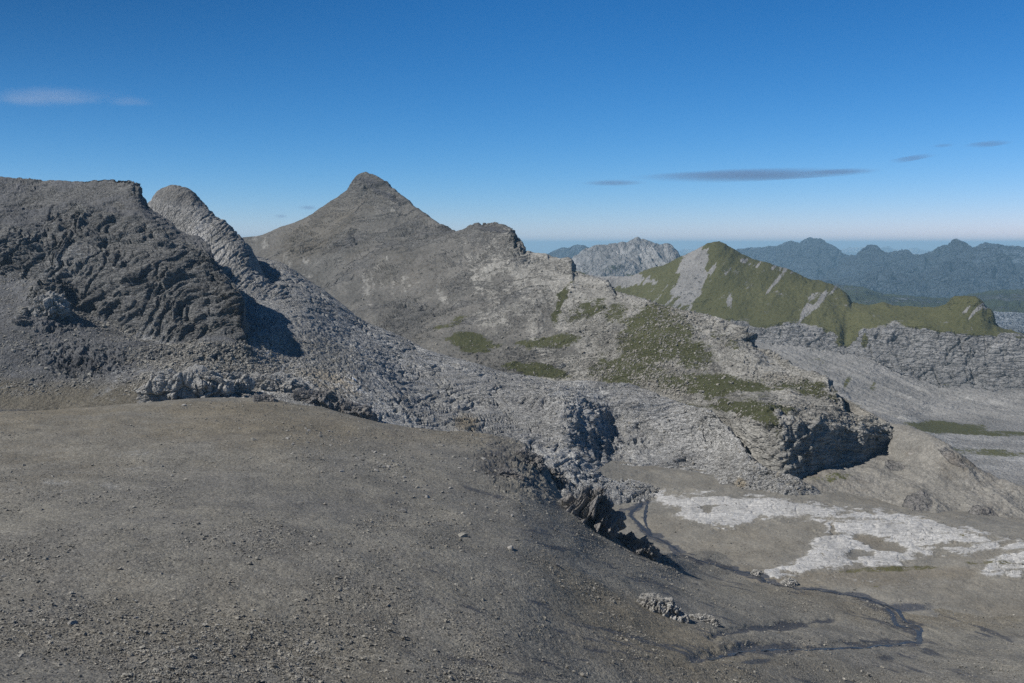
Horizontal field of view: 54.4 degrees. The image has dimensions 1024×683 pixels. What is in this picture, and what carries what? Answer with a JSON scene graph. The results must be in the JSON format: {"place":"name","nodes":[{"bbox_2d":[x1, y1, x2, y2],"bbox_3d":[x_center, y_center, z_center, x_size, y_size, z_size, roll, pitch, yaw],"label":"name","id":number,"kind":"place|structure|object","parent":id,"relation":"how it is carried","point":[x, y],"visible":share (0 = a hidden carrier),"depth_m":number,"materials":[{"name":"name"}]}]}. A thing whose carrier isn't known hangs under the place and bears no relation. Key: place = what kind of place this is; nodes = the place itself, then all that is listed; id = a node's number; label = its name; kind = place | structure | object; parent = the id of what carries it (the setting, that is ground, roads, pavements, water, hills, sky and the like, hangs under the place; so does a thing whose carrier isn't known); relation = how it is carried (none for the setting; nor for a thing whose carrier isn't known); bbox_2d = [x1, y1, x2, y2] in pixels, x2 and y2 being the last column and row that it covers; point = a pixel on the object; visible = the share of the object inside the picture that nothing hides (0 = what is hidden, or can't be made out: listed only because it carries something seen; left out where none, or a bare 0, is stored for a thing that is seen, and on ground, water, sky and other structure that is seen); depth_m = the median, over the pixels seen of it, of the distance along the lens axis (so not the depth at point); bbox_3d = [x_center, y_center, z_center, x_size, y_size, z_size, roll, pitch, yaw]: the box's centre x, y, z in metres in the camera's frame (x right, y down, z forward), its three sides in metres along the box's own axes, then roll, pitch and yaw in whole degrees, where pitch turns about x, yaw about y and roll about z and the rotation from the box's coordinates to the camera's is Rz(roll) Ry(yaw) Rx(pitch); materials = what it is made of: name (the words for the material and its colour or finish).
{"place":"outdoors","nodes":[
{"label":"outdoors","id":0,"kind":"place"},
{"bbox_2d":[0,176,276,410],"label":"rock massif","id":1,"kind":"structure","parent":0,"point":[119,252],"depth_m":622.86,"materials":[{"name":"grey stone"}]},
{"bbox_2d":[11,315,31,326],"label":"boulder","id":2,"kind":"object","parent":1,"relation":"on","point":[23,320],"visible":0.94,"depth_m":577.86,"materials":[{"name":"grey stone"}]},
{"bbox_2d":[0,278,277,395],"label":"rubble","id":3,"kind":"object","parent":1,"relation":"on","point":[186,360],"visible":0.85,"depth_m":561.93,"materials":[{"name":"stone"}]},
{"bbox_2d":[27,291,72,318],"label":"boulder","id":4,"kind":"object","parent":3,"relation":"on","point":[53,305],"visible":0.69,"depth_m":589.95,"materials":[{"name":"grey stone"}]},
{"bbox_2d":[148,185,290,305],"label":"rock dome","id":5,"kind":"object","parent":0,"point":[186,210],"visible":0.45,"depth_m":818.92,"materials":[{"name":"stone"}]},
{"bbox_2d":[0,397,1023,682],"bbox_3d":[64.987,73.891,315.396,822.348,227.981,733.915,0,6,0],"label":"scree slope","id":6,"kind":"structure","parent":0,"point":[292,499],"depth_m":271.04,"materials":[{"name":"grey gravel"}]},
{"bbox_2d":[67,620,78,625],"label":"stone","id":7,"kind":"object","parent":6,"relation":"on","point":[74,622],"visible":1,"depth_m":174.19,"materials":[{"name":"grey stone"}]},
{"bbox_2d":[136,364,234,402],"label":"rock outcrop","id":8,"kind":"object","parent":6,"relation":"on","point":[197,381],"visible":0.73,"depth_m":500.21,"materials":[{"name":"grey stone"}]},
{"bbox_2d":[221,371,255,392],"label":"rock outcrop","id":9,"kind":"object","parent":6,"relation":"on","point":[244,382],"visible":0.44,"depth_m":515.12,"materials":[{"name":"grey stone"}]},
{"bbox_2d":[252,392,279,401],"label":"rock outcrop","id":10,"kind":"object","parent":6,"relation":"on","point":[264,397],"visible":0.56,"depth_m":474.42,"materials":[{"name":"grey stone"}]},
{"bbox_2d":[250,371,309,392],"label":"rock outcrop","id":11,"kind":"object","parent":6,"relation":"on","point":[280,381],"visible":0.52,"depth_m":533.32,"materials":[{"name":"grey stone"}]},
{"bbox_2d":[291,387,345,409],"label":"rock outcrop","id":12,"kind":"object","parent":6,"relation":"on","point":[328,399],"visible":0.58,"depth_m":518.46,"materials":[{"name":"grey stone"}]},
{"bbox_2d":[335,399,377,421],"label":"rock outcrop","id":13,"kind":"object","parent":6,"relation":"on","point":[365,411],"visible":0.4,"depth_m":518.27,"materials":[{"name":"grey stone"}]},
{"bbox_2d":[396,509,406,512],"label":"stone","id":14,"kind":"object","parent":6,"relation":"on","point":[402,510],"visible":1,"depth_m":296.62,"materials":[{"name":"grey stone"}]},
{"bbox_2d":[458,532,467,536],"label":"stone","id":15,"kind":"object","parent":6,"relation":"on","point":[462,534],"visible":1,"depth_m":280.16,"materials":[{"name":"grey stone"}]},
{"bbox_2d":[496,468,524,480],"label":"rock ledge","id":16,"kind":"object","parent":6,"relation":"on","point":[507,472],"visible":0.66,"depth_m":370.14,"materials":[{"name":"grey stone"}]},
{"bbox_2d":[0,398,1023,682],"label":"scree stones","id":17,"kind":"object","parent":6,"relation":"on","point":[222,664],"visible":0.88,"depth_m":192.37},
{"bbox_2d":[515,446,546,472],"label":"rock ledge","id":18,"kind":"object","parent":6,"relation":"on","point":[535,460],"visible":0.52,"depth_m":412.75,"materials":[{"name":"grey stone"}]},
{"bbox_2d":[546,467,566,489],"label":"rock ledge","id":19,"kind":"object","parent":6,"relation":"on","point":[559,479],"visible":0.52,"depth_m":428.70,"materials":[{"name":"grey stone"}]},
{"bbox_2d":[558,485,626,545],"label":"rock fin","id":20,"kind":"object","parent":6,"relation":"on","point":[594,510],"visible":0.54,"depth_m":374.72,"materials":[{"name":"grey stone"}]},
{"bbox_2d":[617,531,661,561],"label":"rock fin","id":21,"kind":"object","parent":6,"relation":"on","point":[644,546],"visible":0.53,"depth_m":378.84,"materials":[{"name":"grey stone"}]},
{"bbox_2d":[636,592,689,623],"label":"rock outcrop","id":22,"kind":"object","parent":6,"relation":"on","point":[665,606],"visible":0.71,"depth_m":290.18,"materials":[{"name":"grey stone"}]},
{"bbox_2d":[689,613,721,626],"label":"rock outcrop","id":23,"kind":"object","parent":6,"relation":"on","point":[710,619],"visible":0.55,"depth_m":300.56,"materials":[{"name":"grey stone"}]},
{"bbox_2d":[0,0,1023,253],"label":"sky","id":24,"kind":"structure","parent":0,"point":[682,124],"materials":[{"name":"blue"}]},
{"bbox_2d":[208,256,820,504],"bbox_3d":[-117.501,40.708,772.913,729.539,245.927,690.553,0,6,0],"label":"limestone ridge","id":25,"kind":"structure","parent":0,"point":[307,307],"depth_m":645.42,"materials":[{"name":"grey stone"}]},
{"bbox_2d":[239,331,812,497],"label":"rubble","id":26,"kind":"object","parent":25,"relation":"on","point":[777,474],"visible":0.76,"depth_m":604.40,"materials":[{"name":"stone"}]},
{"bbox_2d":[242,172,893,478],"bbox_3d":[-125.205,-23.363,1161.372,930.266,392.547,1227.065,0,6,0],"label":"mountain","id":27,"kind":"structure","parent":0,"point":[370,226],"depth_m":972.06,"materials":[{"name":"grey stone"}]},
{"bbox_2d":[339,269,889,424],"bbox_3d":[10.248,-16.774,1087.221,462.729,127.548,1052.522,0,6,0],"label":"rubble","id":28,"kind":"object","parent":27,"relation":"on","point":[766,375],"visible":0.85,"depth_m":801.30,"materials":[{"name":"stone"}]},
{"bbox_2d":[548,244,588,258],"bbox_3d":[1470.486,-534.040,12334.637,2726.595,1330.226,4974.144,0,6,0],"label":"blue hill","id":29,"kind":"structure","parent":0,"point":[570,252],"depth_m":12617.42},
{"bbox_2d":[572,237,679,276],"bbox_3d":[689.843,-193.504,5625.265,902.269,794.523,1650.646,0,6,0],"label":"crag mountain","id":30,"kind":"structure","parent":0,"point":[636,255],"depth_m":5583.64,"materials":[{"name":"grey stone"}]},
{"bbox_2d":[643,500,652,534],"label":"stream","id":31,"kind":"structure","parent":0,"point":[645,515],"depth_m":505.72,"materials":[{"name":"liquid"}]},
{"bbox_2d":[736,237,849,278],"bbox_3d":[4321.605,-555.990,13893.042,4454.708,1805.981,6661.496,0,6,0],"label":"blue range","id":32,"kind":"structure","parent":0,"point":[811,258],"depth_m":13653.55,"materials":[{"name":"blue stone"}]},
{"bbox_2d":[576,241,1023,484],"bbox_3d":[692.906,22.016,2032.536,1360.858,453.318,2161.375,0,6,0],"label":"green ridge","id":33,"kind":"structure","parent":0,"point":[951,372],"depth_m":1828.82,"materials":[{"name":"green plant"}]},
{"bbox_2d":[596,460,1023,616],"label":"basin floor","id":34,"kind":"structure","parent":0,"point":[753,513],"depth_m":462.47,"materials":[{"name":"grey gravel"}]},
{"bbox_2d":[629,501,649,535],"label":"stream","id":35,"kind":"structure","parent":34,"relation":"on","point":[640,504],"depth_m":512.52,"materials":[{"name":"liquid"}]},
{"bbox_2d":[631,515,922,659],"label":"stream","id":36,"kind":"structure","parent":34,"relation":"on","point":[919,640],"depth_m":364.12,"materials":[{"name":"liquid"}]},
{"bbox_2d":[625,487,1023,617],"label":"gravel","id":37,"kind":"structure","parent":34,"relation":"on","point":[854,549],"depth_m":453.64,"materials":[{"name":"grey gravel"}]},
{"bbox_2d":[750,569,762,575],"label":"boulder","id":38,"kind":"object","parent":37,"relation":"on","point":[756,572],"visible":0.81,"depth_m":420.77,"materials":[{"name":"grey stone"}]},
{"bbox_2d":[780,577,798,586],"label":"boulder","id":39,"kind":"object","parent":37,"relation":"on","point":[790,582],"visible":0.64,"depth_m":409.15,"materials":[{"name":"grey stone"}]},
{"bbox_2d":[875,602,923,638],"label":"stream","id":40,"kind":"structure","parent":34,"relation":"on","point":[898,611],"depth_m":379.22,"materials":[{"name":"liquid"}]},
{"bbox_2d":[679,244,1015,255],"bbox_3d":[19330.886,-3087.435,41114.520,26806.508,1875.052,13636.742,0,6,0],"label":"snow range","id":41,"kind":"structure","parent":0,"point":[846,251],"depth_m":42335.59,"materials":[{"name":"stone"}]},
{"bbox_2d":[768,386,1023,518],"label":"scree shoulder","id":42,"kind":"object","parent":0,"point":[913,468],"visible":0.32,"depth_m":550.25},
{"bbox_2d":[812,238,1023,297],"bbox_3d":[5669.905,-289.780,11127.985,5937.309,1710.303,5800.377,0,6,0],"label":"distant mountains","id":43,"kind":"structure","parent":0,"point":[956,267],"depth_m":9745.43,"materials":[{"name":"blue stone"}]},
{"bbox_2d":[835,284,1023,312],"bbox_3d":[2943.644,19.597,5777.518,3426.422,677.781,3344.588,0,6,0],"label":"hills","id":44,"kind":"structure","parent":0,"point":[1003,300],"depth_m":5475.08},
{"bbox_2d":[993,311,1023,333],"bbox_3d":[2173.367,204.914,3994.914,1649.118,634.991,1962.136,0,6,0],"label":"pale plateau","id":45,"kind":"structure","parent":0,"point":[1013,321],"depth_m":3981.21,"materials":[{"name":"grey stone"}]}
]}

